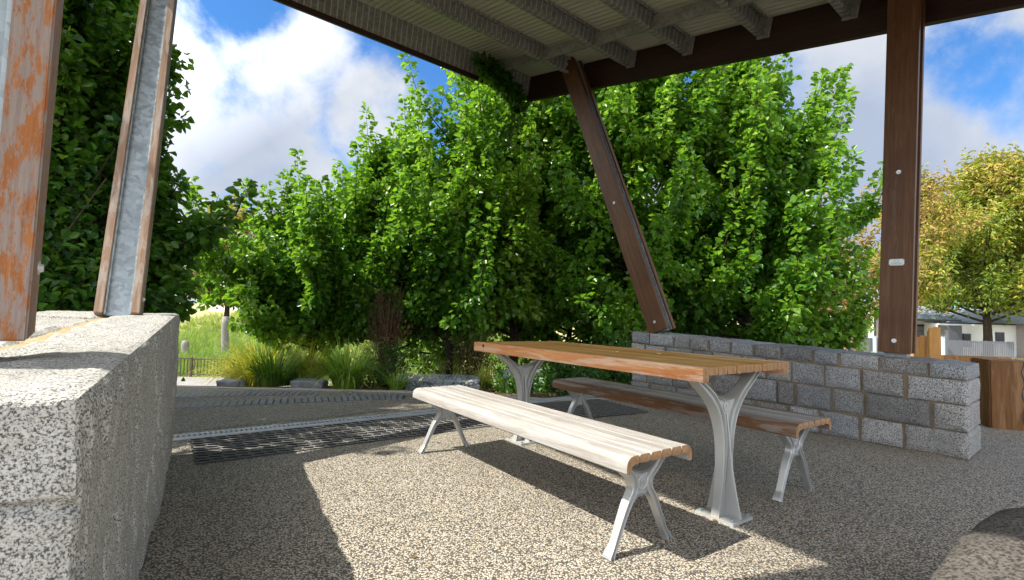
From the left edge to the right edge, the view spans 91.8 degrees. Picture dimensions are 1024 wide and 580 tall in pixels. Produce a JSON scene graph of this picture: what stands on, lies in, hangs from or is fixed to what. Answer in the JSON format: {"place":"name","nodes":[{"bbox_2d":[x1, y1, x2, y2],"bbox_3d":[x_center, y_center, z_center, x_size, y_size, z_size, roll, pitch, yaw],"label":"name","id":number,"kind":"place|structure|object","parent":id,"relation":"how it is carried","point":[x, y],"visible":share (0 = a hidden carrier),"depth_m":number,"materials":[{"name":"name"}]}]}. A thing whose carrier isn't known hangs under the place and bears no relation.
{"place":"outdoors","nodes":[
{"label":"outdoors","id":0,"kind":"place"},
{"bbox_2d":[177,377,331,386],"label":"boardwalk","id":1,"kind":"structure","parent":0,"point":[193,381],"depth_m":17.26,"materials":[{"name":"grey wood"}]},
{"bbox_2d":[177,357,315,376],"bbox_3d":[-12.594,2.861,18.465,10.635,0.750,0.070,1,-3,0],"label":"metal railing","id":2,"kind":"object","parent":1,"relation":"on","point":[192,367],"visible":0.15,"depth_m":18.45,"materials":[{"name":"brown metal"}]},
{"bbox_2d":[174,389,430,431],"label":"path","id":3,"kind":"structure","parent":0,"point":[196,418],"depth_m":4.72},
{"bbox_2d":[176,392,319,397],"bbox_3d":[-4.133,1.104,5.127,4.019,0.009,0.303,2,-3,-16],"label":"paver strip","id":4,"kind":"object","parent":3,"relation":"on","point":[245,394],"visible":0.47,"depth_m":5.48,"materials":[{"name":"grey stone"}]},
{"bbox_2d":[175,395,404,408],"bbox_3d":[-3.133,1.111,4.751,4.262,0.009,0.367,3,-3,-24],"label":"paver strip","id":5,"kind":"object","parent":3,"relation":"on","point":[271,401],"visible":0.65,"depth_m":5.13,"materials":[{"name":"grey stone"}]},
{"bbox_2d":[179,309,556,337],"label":"grass meadow","id":6,"kind":"structure","parent":0,"point":[206,320],"depth_m":40.87,"materials":[{"name":"green plant"}]},
{"bbox_2d":[118,0,1023,311],"label":"sky","id":7,"kind":"structure","parent":0,"point":[270,78],"materials":[{"name":"blue"}]},
{"bbox_2d":[139,388,1023,579],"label":"pavement","id":8,"kind":"structure","parent":0,"point":[449,506],"depth_m":2.45,"materials":[{"name":"beige gravel"}]},
{"bbox_2d":[46,11,119,210],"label":"pear tree","id":9,"kind":"object","parent":8,"relation":"on","point":[67,153],"visible":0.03,"depth_m":5.24,"materials":[{"name":"green plant"}]},
{"bbox_2d":[0,311,179,579],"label":"granite wall","id":10,"kind":"structure","parent":8,"relation":"on","point":[87,411],"depth_m":0.97,"materials":[{"name":"grey stone"}]},
{"bbox_2d":[37,106,184,380],"bbox_3d":[-4.391,-0.244,3.995,2.976,2.853,3.054,3,-3,-23],"label":"leafy shrub","id":11,"kind":"object","parent":8,"relation":"on","point":[53,296],"visible":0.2,"depth_m":4.17,"materials":[{"name":"green plant"}]},
{"bbox_2d":[43,0,262,322],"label":"pear tree","id":12,"kind":"object","parent":8,"relation":"on","point":[94,63],"visible":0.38,"depth_m":5.39,"materials":[{"name":"green plant"}]},
{"bbox_2d":[190,413,489,464],"bbox_3d":[-0.961,1.134,4.106,2.840,0.006,0.680,3,-3,-35],"label":"paver grid","id":13,"kind":"object","parent":8,"relation":"on","point":[225,448],"visible":0.76,"depth_m":3.71,"materials":[{"name":"grey concrete"}]},
{"bbox_2d":[172,395,596,440],"bbox_3d":[-0.971,1.159,4.638,6.700,0.020,0.112,3,-3,-35],"label":"trench drain","id":14,"kind":"object","parent":8,"relation":"on","point":[275,427],"visible":0.42,"depth_m":4.12,"materials":[{"name":"metal"}]},
{"bbox_2d":[413,385,691,560],"bbox_3d":[0.033,0.888,2.798,0.410,0.432,1.960,3,-3,-35],"label":"picnic bench","id":15,"kind":"object","parent":8,"relation":"on","point":[621,451],"visible":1,"depth_m":2.27,"materials":[{"name":"wood"}]},
{"bbox_2d":[532,399,648,417],"bbox_3d":[0.733,1.225,5.149,1.081,0.006,0.816,3,-3,-28],"label":"paver grid","id":16,"kind":"object","parent":8,"relation":"on","point":[599,408],"visible":0.71,"depth_m":5.15,"materials":[{"name":"grey concrete"}]},
{"bbox_2d":[218,394,1017,572],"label":"fallen leaf scraps","id":17,"kind":"object","parent":8,"relation":"on","point":[413,556],"visible":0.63,"depth_m":2.38,"materials":[{"name":"brown plant"}]},
{"bbox_2d":[474,341,787,526],"bbox_3d":[0.567,0.753,3.122,0.752,0.752,1.915,3,-3,-35],"label":"picnic table","id":18,"kind":"object","parent":8,"relation":"on","point":[695,371],"visible":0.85,"depth_m":2.49,"materials":[{"name":"wood"}]},
{"bbox_2d":[552,377,830,501],"bbox_3d":[1.067,0.948,3.477,0.410,0.432,1.958,3,-3,-35],"label":"picnic bench","id":19,"kind":"object","parent":8,"relation":"on","point":[790,429],"visible":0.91,"depth_m":3.02,"materials":[{"name":"wood"}]},
{"bbox_2d":[631,331,980,459],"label":"stone wall","id":20,"kind":"structure","parent":8,"relation":"on","point":[927,405],"depth_m":4.08,"materials":[{"name":"grey stone"}]},
{"bbox_2d":[0,0,1023,357],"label":"picnic shelter","id":21,"kind":"object","parent":20,"relation":"on","point":[576,50],"visible":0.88,"depth_m":4.10,"materials":[{"name":"wood"}]},
{"bbox_2d":[469,51,529,158],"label":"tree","id":22,"kind":"object","parent":21,"relation":"attached to","point":[493,74],"visible":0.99,"depth_m":7.71,"materials":[{"name":"green plant"}]},
{"bbox_2d":[929,507,1023,579],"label":"boulder","id":23,"kind":"object","parent":8,"relation":"on","point":[990,547],"visible":1,"depth_m":1.26,"materials":[{"name":"grey stone"}]},
{"bbox_2d":[970,357,1023,430],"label":"timber block","id":24,"kind":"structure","parent":8,"relation":"on","point":[1001,399],"depth_m":4.69,"materials":[{"name":"brown wood"}]},
{"bbox_2d":[177,303,1023,397],"bbox_3d":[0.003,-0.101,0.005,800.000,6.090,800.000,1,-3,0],"label":"ground","id":25,"kind":"structure","parent":0,"point":[198,312],"depth_m":24.75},
{"bbox_2d":[181,340,189,357],"bbox_3d":[-16.677,3.133,25.355,0.410,1.095,0.393,1,-3,0],"label":"timber pole","id":26,"kind":"object","parent":25,"relation":"on","point":[184,345],"visible":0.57,"depth_m":25.23,"materials":[{"name":"grey wood"}]},
{"bbox_2d":[210,303,237,311],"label":"house","id":27,"kind":"structure","parent":25,"relation":"on","point":[220,309],"depth_m":60.91,"materials":[{"name":"white paint"}]},
{"bbox_2d":[220,316,228,354],"bbox_3d":[-14.961,2.541,25.887,0.412,2.321,0.395,1,-3,0],"label":"timber pole","id":28,"kind":"object","parent":25,"relation":"on","point":[224,330],"visible":0.73,"depth_m":25.77,"materials":[{"name":"grey wood"}]},
{"bbox_2d":[216,378,244,386],"bbox_3d":[-3.652,1.238,6.440,0.309,0.161,0.217,1,-3,0],"label":"edging stone","id":29,"kind":"object","parent":25,"relation":"on","point":[230,382],"visible":0.71,"depth_m":6.35,"materials":[{"name":"grey stone"}]},
{"bbox_2d":[176,184,289,321],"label":"rusty tree","id":30,"kind":"object","parent":25,"relation":"on","point":[239,214],"visible":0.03,"depth_m":36.67,"materials":[{"name":"green plant"}]},
{"bbox_2d":[183,330,322,386],"bbox_3d":[-3.768,1.035,7.487,2.117,0.911,2.231,1,-3,0],"label":"strappy plant","id":31,"kind":"object","parent":25,"relation":"on","point":[250,381],"visible":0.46,"depth_m":7.20,"materials":[{"name":"green plant"}]},
{"bbox_2d":[226,341,320,386],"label":"strappy plant","id":32,"kind":"object","parent":25,"relation":"on","point":[267,372],"visible":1,"depth_m":6.54,"materials":[{"name":"green plant"}]},
{"bbox_2d":[182,148,416,369],"bbox_3d":[-3.543,-0.269,8.604,3.420,4.037,4.161,-1,-4,38],"label":"pear tree","id":33,"kind":"object","parent":25,"relation":"on","point":[297,291],"visible":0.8,"depth_m":7.91,"materials":[{"name":"green plant"}]},
{"bbox_2d":[258,336,353,380],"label":"strappy plant","id":34,"kind":"object","parent":25,"relation":"on","point":[311,365],"visible":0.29,"depth_m":7.75,"materials":[{"name":"green plant"}]},
{"bbox_2d":[290,378,328,388],"bbox_3d":[-2.649,1.256,6.492,0.451,0.183,0.276,1,-3,0],"label":"edging stone","id":35,"kind":"object","parent":25,"relation":"on","point":[301,383],"visible":0.61,"depth_m":6.37,"materials":[{"name":"grey stone"}]},
{"bbox_2d":[294,333,398,389],"bbox_3d":[-2.145,0.901,6.368,1.427,0.701,1.435,1,-3,0],"label":"strappy plant","id":36,"kind":"object","parent":25,"relation":"on","point":[343,374],"visible":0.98,"depth_m":6.24,"materials":[{"name":"green plant"}]},
{"bbox_2d":[177,325,548,380],"bbox_3d":[-10.289,2.998,28.026,24.917,2.190,17.340,1,-3,0],"label":"reed bed","id":37,"kind":"object","parent":25,"relation":"on","point":[195,339],"visible":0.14,"depth_m":26.33,"materials":[{"name":"green plant"}]},
{"bbox_2d":[324,339,416,385],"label":"heath shrub","id":38,"kind":"object","parent":25,"relation":"on","point":[353,352],"visible":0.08,"depth_m":11.50,"materials":[{"name":"green plant"}]},
{"bbox_2d":[355,335,414,388],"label":"leafy shrub","id":39,"kind":"object","parent":25,"relation":"on","point":[395,366],"visible":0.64,"depth_m":7.03,"materials":[{"name":"green plant"}]},
{"bbox_2d":[354,284,422,386],"bbox_3d":[-1.964,0.734,7.861,0.953,1.698,1.001,3,-3,-29],"label":"twiggy shrub","id":40,"kind":"object","parent":25,"relation":"on","point":[386,332],"visible":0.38,"depth_m":7.82,"materials":[{"name":"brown plant"}]},
{"bbox_2d":[177,386,606,400],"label":"kerb","id":41,"kind":"structure","parent":25,"relation":"on","point":[508,396],"depth_m":5.91,"materials":[{"name":"concrete"}]},
{"bbox_2d":[379,365,418,389],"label":"strappy plant","id":42,"kind":"object","parent":25,"relation":"on","point":[392,384],"visible":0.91,"depth_m":6.21,"materials":[{"name":"green plant"}]},
{"bbox_2d":[296,94,505,360],"bbox_3d":[-2.009,-0.896,9.484,4.027,5.649,4.048,3,-3,-30],"label":"pear tree","id":43,"kind":"object","parent":25,"relation":"on","point":[373,178],"visible":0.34,"depth_m":8.37,"materials":[{"name":"green plant"}]},
{"bbox_2d":[392,373,480,390],"bbox_3d":[-0.972,1.287,6.550,1.126,0.289,0.516,1,-3,0],"label":"boulder","id":44,"kind":"object","parent":25,"relation":"on","point":[433,380],"visible":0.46,"depth_m":6.46,"materials":[{"name":"stone"}]},
{"bbox_2d":[362,100,541,378],"bbox_3d":[-1.095,-0.727,8.727,3.133,5.075,3.184,1,-3,0],"label":"pear tree","id":45,"kind":"object","parent":25,"relation":"on","point":[449,201],"visible":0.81,"depth_m":8.12,"materials":[{"name":"green plant"}]},
{"bbox_2d":[398,136,509,377],"bbox_3d":[-1.735,-0.670,12.891,5.283,6.371,4.690,1,-3,0],"label":"pear tree","id":46,"kind":"object","parent":25,"relation":"on","point":[415,352],"visible":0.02,"depth_m":12.60,"materials":[{"name":"green plant"}]},
{"bbox_2d":[411,337,504,384],"bbox_3d":[-1.196,1.617,11.412,2.500,1.389,2.206,1,-3,0],"label":"heath shrub","id":47,"kind":"object","parent":25,"relation":"on","point":[455,359],"visible":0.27,"depth_m":11.28,"materials":[{"name":"green plant"}]},
{"bbox_2d":[324,385,592,397],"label":"leaf litter","id":48,"kind":"object","parent":25,"relation":"on","point":[381,388],"visible":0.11,"depth_m":6.35,"materials":[{"name":"brown plant"}]},
{"bbox_2d":[435,324,505,386],"bbox_3d":[-0.657,1.057,8.347,1.300,1.271,0.983,2,-3,-9],"label":"twiggy shrub","id":49,"kind":"object","parent":25,"relation":"on","point":[468,364],"visible":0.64,"depth_m":8.30,"materials":[{"name":"green plant"}]},
{"bbox_2d":[463,361,506,390],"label":"strappy plant","id":50,"kind":"object","parent":25,"relation":"on","point":[487,377],"visible":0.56,"depth_m":6.74,"materials":[{"name":"green plant"}]},
{"bbox_2d":[375,53,625,367],"bbox_3d":[0.161,-2.116,10.313,5.619,8.429,4.899,2,-3,-11],"label":"pear tree","id":51,"kind":"object","parent":25,"relation":"on","point":[537,315],"visible":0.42,"depth_m":8.87,"materials":[{"name":"green plant"}]},
{"bbox_2d":[479,361,541,393],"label":"leafy shrub","id":52,"kind":"object","parent":25,"relation":"on","point":[507,387],"visible":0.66,"depth_m":6.43,"materials":[{"name":"green plant"}]},
{"bbox_2d":[498,368,544,387],"bbox_3d":[0.205,1.362,7.535,0.882,0.336,0.463,1,-3,0],"label":"edging stone","id":53,"kind":"object","parent":25,"relation":"on","point":[508,371],"visible":0.09,"depth_m":7.39,"materials":[{"name":"grey stone"}]},
{"bbox_2d":[498,331,578,373],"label":"heath shrub","id":54,"kind":"object","parent":25,"relation":"on","point":[523,360],"visible":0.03,"depth_m":12.22,"materials":[{"name":"green plant"}]},
{"bbox_2d":[504,168,626,378],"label":"pear tree","id":55,"kind":"object","parent":25,"relation":"on","point":[562,328],"visible":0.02,"depth_m":12.41,"materials":[{"name":"green plant"}]},
{"bbox_2d":[530,335,611,395],"bbox_3d":[0.714,1.044,6.709,1.271,0.868,1.242,3,-3,-34],"label":"leafy shrub","id":56,"kind":"object","parent":25,"relation":"on","point":[549,376],"visible":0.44,"depth_m":6.49,"materials":[{"name":"green plant"}]},
{"bbox_2d":[574,314,641,384],"bbox_3d":[1.550,0.936,7.078,1.618,1.203,1.301,1,-3,0],"label":"leafy shrub","id":57,"kind":"object","parent":25,"relation":"on","point":[618,376],"visible":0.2,"depth_m":6.97,"materials":[{"name":"green plant"}]},
{"bbox_2d":[505,63,769,376],"bbox_3d":[2.235,-2.026,9.668,4.820,8.118,5.180,0,-3,23],"label":"pear tree","id":58,"kind":"object","parent":25,"relation":"on","point":[644,134],"visible":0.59,"depth_m":8.45,"materials":[{"name":"green plant"}]},
{"bbox_2d":[603,174,744,338],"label":"pear tree","id":59,"kind":"object","parent":25,"relation":"on","point":[722,331],"visible":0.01,"depth_m":11.00,"materials":[{"name":"green plant"}]},
{"bbox_2d":[619,53,882,349],"bbox_3d":[4.559,-1.940,9.146,4.736,7.968,4.195,1,-3,0],"label":"pear tree","id":60,"kind":"object","parent":25,"relation":"on","point":[788,280],"visible":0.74,"depth_m":8.28,"materials":[{"name":"green plant"}]},
{"bbox_2d":[828,306,875,351],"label":"bright shrub","id":61,"kind":"object","parent":25,"relation":"on","point":[863,341],"visible":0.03,"depth_m":29.12,"materials":[{"name":"green plant"}]},
{"bbox_2d":[860,338,883,352],"bbox_3d":[29.494,4.577,39.847,4.000,1.439,0.065,1,-3,0],"label":"picket fence","id":62,"kind":"object","parent":25,"relation":"on","point":[869,341],"visible":0.11,"depth_m":39.82,"materials":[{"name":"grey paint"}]},
{"bbox_2d":[873,336,876,352],"bbox_3d":[28.895,4.512,39.561,0.220,1.690,0.220,1,-3,0],"label":"steel post","id":63,"kind":"object","parent":25,"relation":"on","point":[874,345],"visible":0.82,"depth_m":39.49,"materials":[{"name":"metal"}]},
{"bbox_2d":[808,179,951,350],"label":"gum tree","id":64,"kind":"object","parent":25,"relation":"on","point":[870,275],"visible":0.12,"depth_m":15.44,"materials":[{"name":"green plant"}]},
{"bbox_2d":[914,337,919,356],"bbox_3d":[8.030,1.682,9.839,0.100,1.500,0.120,-1,-4,40],"label":"upright timber","id":65,"kind":"object","parent":25,"relation":"on","point":[917,354],"visible":0.2,"depth_m":9.81,"materials":[{"name":"brown wood"}]},
{"bbox_2d":[919,335,926,356],"bbox_3d":[8.140,1.670,9.819,0.110,1.532,0.120,-1,-4,40],"label":"upright timber","id":66,"kind":"object","parent":25,"relation":"on","point":[923,346],"visible":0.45,"depth_m":9.80,"materials":[{"name":"brown wood"}]},
{"bbox_2d":[830,304,1023,357],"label":"house","id":67,"kind":"structure","parent":25,"relation":"on","point":[956,327],"depth_m":44.34,"materials":[{"name":"white painted render"},{"name":"grey metal"},{"name":"glass"}]},
{"bbox_2d":[917,324,923,336],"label":"window","id":68,"kind":"structure","parent":67,"relation":"in","point":[920,327],"depth_m":47.85,"materials":[{"name":"grey glass"}]},
{"bbox_2d":[938,325,961,354],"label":"garage door","id":69,"kind":"structure","parent":67,"relation":"in","point":[950,332],"depth_m":43.83,"materials":[{"name":"grey paint"}]},
{"bbox_2d":[962,333,970,346],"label":"window","id":70,"kind":"structure","parent":67,"relation":"in","point":[967,337],"depth_m":44.22,"materials":[{"name":"grey glass"}]},
{"bbox_2d":[995,332,1004,342],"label":"window","id":71,"kind":"structure","parent":67,"relation":"in","point":[999,336],"depth_m":44.23,"materials":[{"name":"grey glass"}]},
{"bbox_2d":[927,331,928,357],"bbox_3d":[8.132,1.604,9.683,0.050,1.613,0.120,-1,-4,40],"label":"upright timber","id":72,"kind":"object","parent":25,"relation":"on","point":[927,346],"visible":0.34,"depth_m":9.68,"materials":[{"name":"brown wood"}]},
{"bbox_2d":[858,160,1001,355],"bbox_3d":[24.252,-1.657,30.180,7.106,12.977,6.458,1,-3,0],"label":"gum tree","id":73,"kind":"object","parent":25,"relation":"on","point":[930,189],"visible":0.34,"depth_m":29.09,"materials":[{"name":"yellow plant"}]},
{"bbox_2d":[928,327,940,358],"bbox_3d":[8.183,1.559,9.605,0.180,1.680,0.120,-1,-4,40],"label":"upright timber","id":74,"kind":"object","parent":25,"relation":"on","point":[934,337],"visible":0.45,"depth_m":9.59,"materials":[{"name":"brown wood"}]},
{"bbox_2d":[921,298,964,312],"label":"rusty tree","id":75,"kind":"object","parent":25,"relation":"on","point":[948,306],"visible":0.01,"depth_m":53.81,"materials":[{"name":"green plant"}]},
{"bbox_2d":[941,337,944,354],"bbox_3d":[34.444,4.623,39.663,0.220,1.760,0.220,1,-3,0],"label":"steel post","id":76,"kind":"object","parent":25,"relation":"on","point":[942,345],"visible":0.75,"depth_m":39.62,"materials":[{"name":"metal"}]},
{"bbox_2d":[870,142,1023,355],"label":"gum tree","id":77,"kind":"object","parent":25,"relation":"on","point":[996,279],"visible":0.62,"depth_m":41.16,"materials":[{"name":"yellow plant"}]},
{"bbox_2d":[941,355,1011,361],"bbox_3d":[27.504,4.141,29.866,4.400,0.340,0.250,1,-3,8],"label":"timber edging","id":78,"kind":"object","parent":25,"relation":"on","point":[959,358],"visible":0.3,"depth_m":29.79,"materials":[{"name":"brown wood"}]},
{"bbox_2d":[945,340,1013,358],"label":"picket fence","id":79,"kind":"object","parent":25,"relation":"on","point":[981,347],"visible":0.71,"depth_m":40.02,"materials":[{"name":"grey metal"}]},
{"bbox_2d":[948,147,1023,309],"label":"gum tree","id":80,"kind":"object","parent":25,"relation":"on","point":[1016,164],"visible":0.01,"depth_m":52.51,"materials":[{"name":"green plant"}]},
{"bbox_2d":[992,343,1015,358],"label":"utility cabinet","id":81,"kind":"object","parent":25,"relation":"on","point":[1003,350],"visible":0.19,"depth_m":41.05,"materials":[{"name":"metal"}]}
]}

